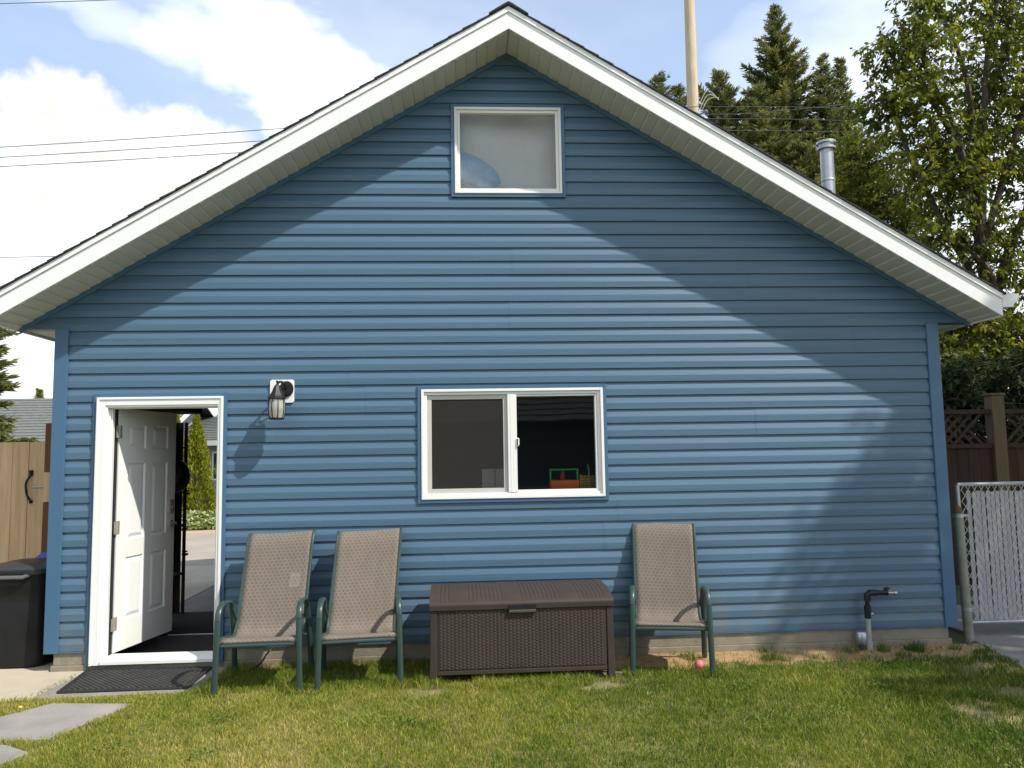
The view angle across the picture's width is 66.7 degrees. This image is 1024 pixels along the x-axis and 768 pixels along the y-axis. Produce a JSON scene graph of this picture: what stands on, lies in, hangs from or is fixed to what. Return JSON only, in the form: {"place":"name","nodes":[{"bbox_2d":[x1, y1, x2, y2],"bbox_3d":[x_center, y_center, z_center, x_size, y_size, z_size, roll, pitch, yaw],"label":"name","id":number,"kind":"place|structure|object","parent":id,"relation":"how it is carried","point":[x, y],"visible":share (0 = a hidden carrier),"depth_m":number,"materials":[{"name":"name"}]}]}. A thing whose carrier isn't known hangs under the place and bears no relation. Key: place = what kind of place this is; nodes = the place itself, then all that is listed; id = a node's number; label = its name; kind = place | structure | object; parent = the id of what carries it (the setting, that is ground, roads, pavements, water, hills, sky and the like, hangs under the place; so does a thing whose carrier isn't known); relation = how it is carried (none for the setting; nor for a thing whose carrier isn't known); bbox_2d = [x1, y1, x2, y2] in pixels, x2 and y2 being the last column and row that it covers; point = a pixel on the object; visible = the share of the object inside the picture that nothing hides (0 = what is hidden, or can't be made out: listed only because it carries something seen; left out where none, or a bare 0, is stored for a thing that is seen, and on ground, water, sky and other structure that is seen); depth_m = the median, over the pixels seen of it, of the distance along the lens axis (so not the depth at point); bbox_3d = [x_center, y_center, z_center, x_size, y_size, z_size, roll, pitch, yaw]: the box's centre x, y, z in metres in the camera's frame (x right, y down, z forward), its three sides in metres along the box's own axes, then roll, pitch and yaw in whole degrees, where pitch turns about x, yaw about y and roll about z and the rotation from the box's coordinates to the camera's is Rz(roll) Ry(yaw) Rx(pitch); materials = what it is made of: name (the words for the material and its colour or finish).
{"place":"outdoors","nodes":[
{"label":"outdoors","id":0,"kind":"place"},
{"bbox_2d":[33,666,229,699],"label":"pavement","id":1,"kind":"structure","parent":0,"point":[52,692],"depth_m":5.45,"materials":[{"name":"grey concrete"}]},
{"bbox_2d":[56,666,211,693],"bbox_3d":[-2.791,2.180,5.759,0.967,0.018,0.604,-1,-5,-3],"label":"door mat","id":2,"kind":"object","parent":1,"relation":"on","point":[92,680],"depth_m":5.72,"materials":[{"name":"black rubber"}]},
{"bbox_2d":[181,533,214,565],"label":"driveway","id":3,"kind":"structure","parent":0,"point":[200,548],"depth_m":14.10,"materials":[{"name":"concrete"}]},
{"bbox_2d":[181,530,214,534],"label":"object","id":4,"kind":"structure","parent":0,"point":[199,531],"depth_m":17.60,"materials":[{"name":"concrete"}]},
{"bbox_2d":[0,130,1021,166],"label":"power line","id":5,"kind":"object","parent":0,"point":[240,152],"visible":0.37,"depth_m":18.51,"materials":[{"name":"metal"}]},
{"bbox_2d":[0,637,1023,767],"bbox_3d":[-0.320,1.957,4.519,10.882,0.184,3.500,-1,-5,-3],"label":"lawn","id":6,"kind":"structure","parent":0,"point":[268,679],"depth_m":4.77,"materials":[{"name":"green plant"}]},
{"bbox_2d":[0,745,27,766],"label":"stepping stone","id":7,"kind":"object","parent":6,"relation":"on","point":[6,752],"visible":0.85,"depth_m":4.33,"materials":[{"name":"grey concrete"}]},
{"bbox_2d":[0,703,128,741],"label":"stepping stone","id":8,"kind":"object","parent":6,"relation":"on","point":[37,723],"visible":0.59,"depth_m":4.91,"materials":[{"name":"grey concrete"}]},
{"bbox_2d":[0,565,214,701],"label":"concrete pad","id":9,"kind":"object","parent":6,"relation":"on","point":[35,680],"visible":0.24,"depth_m":5.97,"materials":[{"name":"beige concrete"}]},
{"bbox_2d":[0,558,53,668],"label":"wheelie bin","id":10,"kind":"object","parent":9,"relation":"on","point":[22,596],"visible":0.65,"depth_m":6.16,"materials":[{"name":"black plastic"}]},
{"bbox_2d":[35,552,46,557],"bbox_3d":[-3.924,1.876,6.750,0.440,0.848,0.158,-1,-5,-3],"label":"recycling bin","id":11,"kind":"object","parent":9,"relation":"on","point":[43,555],"visible":0.11,"depth_m":6.72,"materials":[{"name":"blue plastic"}]},
{"bbox_2d":[41,423,51,552],"bbox_3d":[-4.088,1.331,6.890,0.110,1.965,0.103,-1,-5,-3],"label":"gate post","id":12,"kind":"object","parent":9,"relation":"on","point":[46,488],"visible":0.28,"depth_m":6.88,"materials":[{"name":"brown wood"}]},
{"bbox_2d":[0,442,44,562],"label":"wooden gate","id":13,"kind":"structure","parent":12,"relation":"attached to","point":[21,483],"depth_m":6.90,"materials":[{"name":"brown wood"}]},
{"bbox_2d":[231,648,271,670],"bbox_3d":[-2.018,2.133,5.994,0.320,0.134,0.133,1,-5,-18],"label":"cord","id":14,"kind":"object","parent":6,"relation":"on","point":[262,659],"visible":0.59,"depth_m":6.01,"materials":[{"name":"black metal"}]},
{"bbox_2d":[211,529,315,696],"bbox_3d":[-1.795,1.645,5.734,0.616,1.060,0.679,0,-5,-5],"label":"patio chair","id":15,"kind":"object","parent":6,"relation":"on","point":[273,609],"visible":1,"depth_m":5.87,"materials":[{"name":"beige fabric"}]},
{"bbox_2d":[314,527,403,691],"bbox_3d":[-1.122,1.640,5.803,0.625,1.061,0.679,0,-5,-9],"label":"patio chair","id":16,"kind":"object","parent":6,"relation":"on","point":[365,603],"visible":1,"depth_m":5.94,"materials":[{"name":"beige fabric"}]},
{"bbox_2d":[429,579,615,684],"bbox_3d":[0.058,1.857,5.897,1.345,0.624,0.600,-1,-5,-4],"label":"storage box","id":17,"kind":"object","parent":6,"relation":"on","point":[518,627],"visible":1,"depth_m":5.64,"materials":[{"name":"brown plastic"}]},
{"bbox_2d":[84,670,1022,767],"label":"clover","id":18,"kind":"object","parent":6,"relation":"on","point":[412,720],"visible":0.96,"depth_m":4.72,"materials":[{"name":"green plant"}]},
{"bbox_2d":[234,643,999,682],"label":"dirt","id":19,"kind":"structure","parent":6,"relation":"on","point":[647,662],"depth_m":6.16,"materials":[{"name":"brown soil"}]},
{"bbox_2d":[629,523,715,676],"bbox_3d":[1.204,1.619,6.027,0.616,1.067,0.679,-2,-5,8],"label":"patio chair","id":20,"kind":"object","parent":19,"relation":"on","point":[665,593],"visible":1,"depth_m":6.16,"materials":[{"name":"beige fabric"}]},
{"bbox_2d":[855,587,897,649],"bbox_3d":[2.974,1.917,6.366,0.345,0.510,0.112,-1,-5,-3],"label":"gas pipe","id":21,"kind":"object","parent":19,"relation":"on","point":[863,638],"visible":0.98,"depth_m":6.32,"materials":[{"name":"black metal"}]},
{"bbox_2d":[694,660,703,668],"bbox_3d":[1.397,2.094,5.810,0.069,0.069,0.069,-1,-5,-3],"label":"ball","id":22,"kind":"object","parent":6,"relation":"on","point":[697,663],"visible":0.92,"depth_m":5.79,"materials":[{"name":"pink plastic"}]},
{"bbox_2d":[0,0,1023,414],"label":"sky","id":23,"kind":"structure","parent":0,"point":[81,70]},
{"bbox_2d":[181,506,1021,643],"bbox_3d":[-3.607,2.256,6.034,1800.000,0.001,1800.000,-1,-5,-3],"label":"ground","id":24,"kind":"structure","parent":0,"point":[952,634],"depth_m":8.38,"materials":[{"name":"grey concrete"}]},
{"bbox_2d":[0,327,39,441],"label":"spruce tree","id":25,"kind":"object","parent":24,"relation":"on","point":[5,386],"visible":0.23,"depth_m":18.34,"materials":[{"name":"green plant"}]},
{"bbox_2d":[32,388,44,397],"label":"cypress tree","id":26,"kind":"object","parent":24,"relation":"on","point":[38,392],"visible":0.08,"depth_m":31.81,"materials":[{"name":"green plant"}]},
{"bbox_2d":[0,398,216,441],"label":"house","id":27,"kind":"structure","parent":24,"relation":"on","point":[34,415],"depth_m":28.26,"materials":[{"name":"grey"}]},
{"bbox_2d":[176,414,194,511],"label":"cedar tree","id":28,"kind":"object","parent":24,"relation":"on","point":[178,420],"visible":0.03,"depth_m":19.55,"materials":[{"name":"green plant"}]},
{"bbox_2d":[181,509,215,529],"bbox_3d":[-8.793,3.201,18.202,6.233,0.477,1.202,0,-5,-10],"label":"ground cover","id":29,"kind":"object","parent":24,"relation":"on","point":[198,518],"visible":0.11,"depth_m":18.13,"materials":[{"name":"green plant"}]},
{"bbox_2d":[182,414,215,522],"bbox_3d":[-8.060,2.159,19.884,1.225,2.926,1.249,-1,-5,-3],"label":"cedar tree","id":30,"kind":"object","parent":24,"relation":"on","point":[198,453],"visible":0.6,"depth_m":19.71,"materials":[{"name":"green plant"}]},
{"bbox_2d":[183,415,217,502],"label":"house","id":31,"kind":"structure","parent":24,"relation":"on","point":[209,423],"depth_m":27.36,"materials":[{"name":"grey"}]},
{"bbox_2d":[212,451,216,479],"bbox_3d":[-9.927,2.831,26.941,1.200,1.000,0.029,-3,-6,25],"label":"window","id":32,"kind":"structure","parent":31,"relation":"in","point":[214,454],"depth_m":27.15,"materials":[{"name":"white plastic"}]},
{"bbox_2d":[0,1,1018,671],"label":"garage","id":33,"kind":"structure","parent":24,"relation":"on","point":[654,305],"depth_m":6.44,"materials":[{"name":"blue plastic"}]},
{"bbox_2d":[111,409,176,652],"bbox_3d":[-3.115,1.201,6.636,0.112,1.945,0.861,-2,-5,8],"label":"door","id":34,"kind":"structure","parent":33,"relation":"in","point":[144,523],"depth_m":6.62,"materials":[{"name":"white paint"}]},
{"bbox_2d":[114,634,213,653],"bbox_3d":[-2.745,2.273,6.715,1.200,0.012,0.940,-1,-5,-3],"label":"floor mat","id":35,"kind":"object","parent":33,"relation":"on","point":[180,643],"visible":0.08,"depth_m":6.79,"materials":[{"name":"black rubber"}]},
{"bbox_2d":[132,408,201,413],"bbox_3d":[-3.412,0.210,7.581,0.385,0.110,1.180,-1,-5,-3],"label":"wall shelf","id":36,"kind":"object","parent":33,"relation":"attached to","point":[189,411],"depth_m":7.69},
{"bbox_2d":[159,611,213,635],"bbox_3d":[-2.789,2.367,7.750,1.570,0.013,1.090,-1,-5,-3],"label":"floor mat","id":37,"kind":"object","parent":33,"relation":"on","point":[193,623],"visible":0.11,"depth_m":7.67,"materials":[{"name":"grey carpet"}]},
{"bbox_2d":[172,422,189,612],"bbox_3d":[-3.522,1.400,8.057,0.173,2.020,0.545,-1,-5,-3],"label":"storage rack","id":38,"kind":"object","parent":37,"relation":"on","point":[177,572],"visible":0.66,"depth_m":8.28,"materials":[{"name":"black metal"}]},
{"bbox_2d":[175,450,189,492],"bbox_3d":[-3.420,0.881,8.032,0.177,0.486,0.289,-1,-5,-3],"label":"duffel bag","id":39,"kind":"object","parent":38,"relation":"hanging from","point":[182,476],"visible":0.77,"depth_m":7.95,"materials":[{"name":"black fabric"}]},
{"bbox_2d":[167,633,213,635],"bbox_3d":[-2.648,2.314,7.202,1.050,0.016,0.019,-1,-5,-3],"label":"floor strip","id":40,"kind":"object","parent":33,"relation":"on","point":[190,634],"visible":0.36,"depth_m":7.18,"materials":[{"name":"metal"}]},
{"bbox_2d":[267,380,293,419],"bbox_3d":[-1.858,0.121,6.197,0.192,0.332,0.248,-1,-5,-3],"label":"wall lantern","id":41,"kind":"object","parent":33,"relation":"attached to","point":[281,394],"depth_m":6.12,"materials":[{"name":"black plastic"}]},
{"bbox_2d":[454,151,499,187],"bbox_3d":[-0.376,-1.842,6.700,0.548,0.355,0.120,-1,-5,-3],"label":"plastic bag","id":42,"kind":"object","parent":33,"relation":"in","point":[476,172],"visible":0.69,"depth_m":6.66,"materials":[{"name":"plastic"}]},
{"bbox_2d":[460,117,555,188],"bbox_3d":[-0.044,-1.973,6.826,1.060,0.900,0.052,-1,-5,-3],"label":"plastic sheet","id":43,"kind":"object","parent":33,"relation":"hanging from","point":[516,152],"visible":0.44,"depth_m":6.83,"materials":[{"name":"white plastic"}]},
{"bbox_2d":[454,107,561,193],"bbox_3d":[-0.036,-1.977,6.650,0.907,0.753,0.123,-1,-5,-3],"label":"window","id":44,"kind":"structure","parent":33,"relation":"in","point":[459,112],"depth_m":6.61,"materials":[{"name":"white plastic"}]},
{"bbox_2d":[421,387,605,499],"bbox_3d":[0.008,0.487,6.422,1.498,0.895,0.131,-1,-5,-3],"label":"window","id":45,"kind":"structure","parent":33,"relation":"in","point":[510,490],"depth_m":6.38,"materials":[{"name":"white plastic"}]},
{"bbox_2d":[432,485,595,489],"bbox_3d":[-0.001,1.572,6.755,2.200,1.325,0.620,-1,-5,-3],"label":"workbench","id":46,"kind":"object","parent":33,"relation":"on","point":[532,487],"depth_m":6.92,"materials":[{"name":"brown wood"}]},
{"bbox_2d":[482,469,494,487],"bbox_3d":[-0.203,0.814,6.662,0.110,0.172,0.103,-1,-5,-3],"label":"box","id":47,"kind":"object","parent":46,"relation":"on","point":[488,478],"visible":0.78,"depth_m":6.61,"materials":[{"name":"grey cardboard"}]},
{"bbox_2d":[495,469,503,487],"bbox_3d":[-0.091,0.813,6.668,0.108,0.172,0.103,-1,-5,-3],"label":"box","id":48,"kind":"object","parent":46,"relation":"on","point":[499,478],"visible":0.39,"depth_m":6.62,"materials":[{"name":"grey cardboard"}]},
{"bbox_2d":[549,468,578,488],"bbox_3d":[0.441,0.800,6.597,0.244,0.167,0.144,-1,-5,-3],"label":"toolbox","id":49,"kind":"object","parent":46,"relation":"on","point":[563,484],"visible":0.99,"depth_m":6.53,"materials":[{"name":"orange plastic"}]},
{"bbox_2d":[560,471,564,479],"bbox_3d":[0.430,0.795,6.609,0.044,0.120,0.043,-1,-5,-3],"label":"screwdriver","id":50,"kind":"object","parent":49,"relation":"in","point":[562,475],"visible":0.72,"depth_m":6.59,"materials":[{"name":"red plastic"}]},
{"bbox_2d":[579,474,595,487],"bbox_3d":[0.646,0.824,6.609,0.152,0.115,0.100,-1,-5,-3],"label":"crate","id":51,"kind":"object","parent":46,"relation":"on","point":[588,481],"visible":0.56,"depth_m":6.56,"materials":[{"name":"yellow wood"}]},
{"bbox_2d":[647,71,677,101],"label":"spruce tree","id":52,"kind":"object","parent":24,"relation":"on","point":[659,78],"visible":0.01,"depth_m":21.73,"materials":[{"name":"green plant"}]},
{"bbox_2d":[669,82,686,106],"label":"spruce tree","id":53,"kind":"object","parent":24,"relation":"on","point":[678,90],"visible":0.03,"depth_m":22.04,"materials":[{"name":"green plant"}]},
{"bbox_2d":[684,0,718,114],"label":"utility pole","id":54,"kind":"object","parent":24,"relation":"on","point":[691,61],"visible":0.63,"depth_m":19.41,"materials":[{"name":"brown wood"}]},
{"bbox_2d":[0,256,53,257],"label":"power line","id":55,"kind":"object","parent":54,"relation":"attached to","point":[30,256],"visible":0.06,"depth_m":18.15,"materials":[{"name":"metal"}]},
{"bbox_2d":[0,0,103,3],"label":"power line","id":56,"kind":"object","parent":54,"relation":"attached to","point":[54,1],"visible":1,"depth_m":18.73,"materials":[{"name":"metal"}]},
{"bbox_2d":[0,118,962,157],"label":"power line","id":57,"kind":"object","parent":54,"relation":"attached to","point":[262,140],"visible":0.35,"depth_m":18.53,"materials":[{"name":"metal"}]},
{"bbox_2d":[0,106,1002,147],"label":"power line","id":58,"kind":"object","parent":54,"relation":"attached to","point":[283,128],"visible":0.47,"depth_m":18.60,"materials":[{"name":"metal"}]},
{"bbox_2d":[704,76,1014,114],"bbox_3d":[12.101,-7.937,19.925,14.804,2.467,0.197,-1,-5,-4],"label":"power line","id":59,"kind":"object","parent":54,"relation":"attached to","point":[797,109],"visible":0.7,"depth_m":19.53,"materials":[{"name":"metal"}]},
{"bbox_2d":[698,68,786,160],"bbox_3d":[5.773,-2.683,20.995,5.899,12.388,6.932,-6,-7,42],"label":"spruce tree","id":60,"kind":"object","parent":24,"relation":"on","point":[727,92],"visible":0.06,"depth_m":21.19,"materials":[{"name":"green plant"}]},
{"bbox_2d":[733,79,835,182],"bbox_3d":[6.629,-2.408,20.729,5.765,11.765,5.494,-4,-6,30],"label":"spruce tree","id":61,"kind":"object","parent":24,"relation":"on","point":[774,141],"visible":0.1,"depth_m":20.69,"materials":[{"name":"green plant"}]},
{"bbox_2d":[731,3,853,175],"bbox_3d":[7.839,-3.756,22.035,5.962,14.647,6.370,-6,-7,42],"label":"spruce tree","id":62,"kind":"object","parent":24,"relation":"on","point":[783,77],"visible":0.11,"depth_m":21.93,"materials":[{"name":"green plant"}]},
{"bbox_2d":[784,132,820,183],"bbox_3d":[7.226,-1.598,20.154,6.329,10.029,6.463,-1,-5,-3],"label":"spruce tree","id":63,"kind":"object","parent":24,"relation":"on","point":[800,145],"visible":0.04,"depth_m":20.11,"materials":[{"name":"green plant"}]},
{"bbox_2d":[799,52,875,196],"bbox_3d":[8.947,-2.929,21.340,3.740,12.837,4.018,-1,-5,-3],"label":"spruce tree","id":64,"kind":"object","parent":24,"relation":"on","point":[822,81],"visible":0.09,"depth_m":21.57,"materials":[{"name":"green plant"}]},
{"bbox_2d":[831,56,876,195],"bbox_3d":[9.374,-2.924,21.529,2.587,12.847,2.820,-5,-7,38],"label":"spruce tree","id":65,"kind":"object","parent":24,"relation":"on","point":[840,68],"visible":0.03,"depth_m":21.88,"materials":[{"name":"green plant"}]},
{"bbox_2d":[814,119,961,352],"bbox_3d":[7.285,-1.229,15.430,3.586,8.439,2.385,-1,-5,-3],"label":"leafy tree","id":66,"kind":"object","parent":24,"relation":"on","point":[864,191],"visible":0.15,"depth_m":15.34,"materials":[{"name":"green plant"}]},
{"bbox_2d":[839,0,1023,388],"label":"leafy tree","id":67,"kind":"object","parent":24,"relation":"on","point":[974,166],"visible":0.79,"depth_m":13.03,"materials":[{"name":"green plant"}]},
{"bbox_2d":[940,345,1023,448],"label":"hedge","id":68,"kind":"object","parent":24,"relation":"on","point":[957,381],"visible":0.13,"depth_m":11.09,"materials":[{"name":"green plant"}]},
{"bbox_2d":[940,272,1023,420],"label":"tall shrub","id":69,"kind":"object","parent":24,"relation":"on","point":[1021,308],"visible":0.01,"depth_m":15.94,"materials":[{"name":"green plant"}]},
{"bbox_2d":[944,393,1023,589],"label":"lattice fence","id":70,"kind":"object","parent":24,"relation":"on","point":[997,457],"visible":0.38,"depth_m":8.96,"materials":[{"name":"brown wood"}]},
{"bbox_2d":[948,603,1023,667],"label":"pavement","id":71,"kind":"structure","parent":0,"point":[1003,638],"depth_m":6.68,"materials":[{"name":"grey concrete"}]},
{"bbox_2d":[953,506,973,643],"bbox_3d":[3.853,1.624,6.617,0.132,1.171,0.084,-1,-5,-3],"label":"metal post","id":72,"kind":"object","parent":71,"relation":"on","point":[963,573],"visible":0.95,"depth_m":6.59,"materials":[{"name":"grey metal"}]},
{"bbox_2d":[955,481,1023,624],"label":"chain link gate","id":73,"kind":"structure","parent":72,"relation":"attached to","point":[982,574],"depth_m":6.69,"materials":[{"name":"metal"}]}
]}

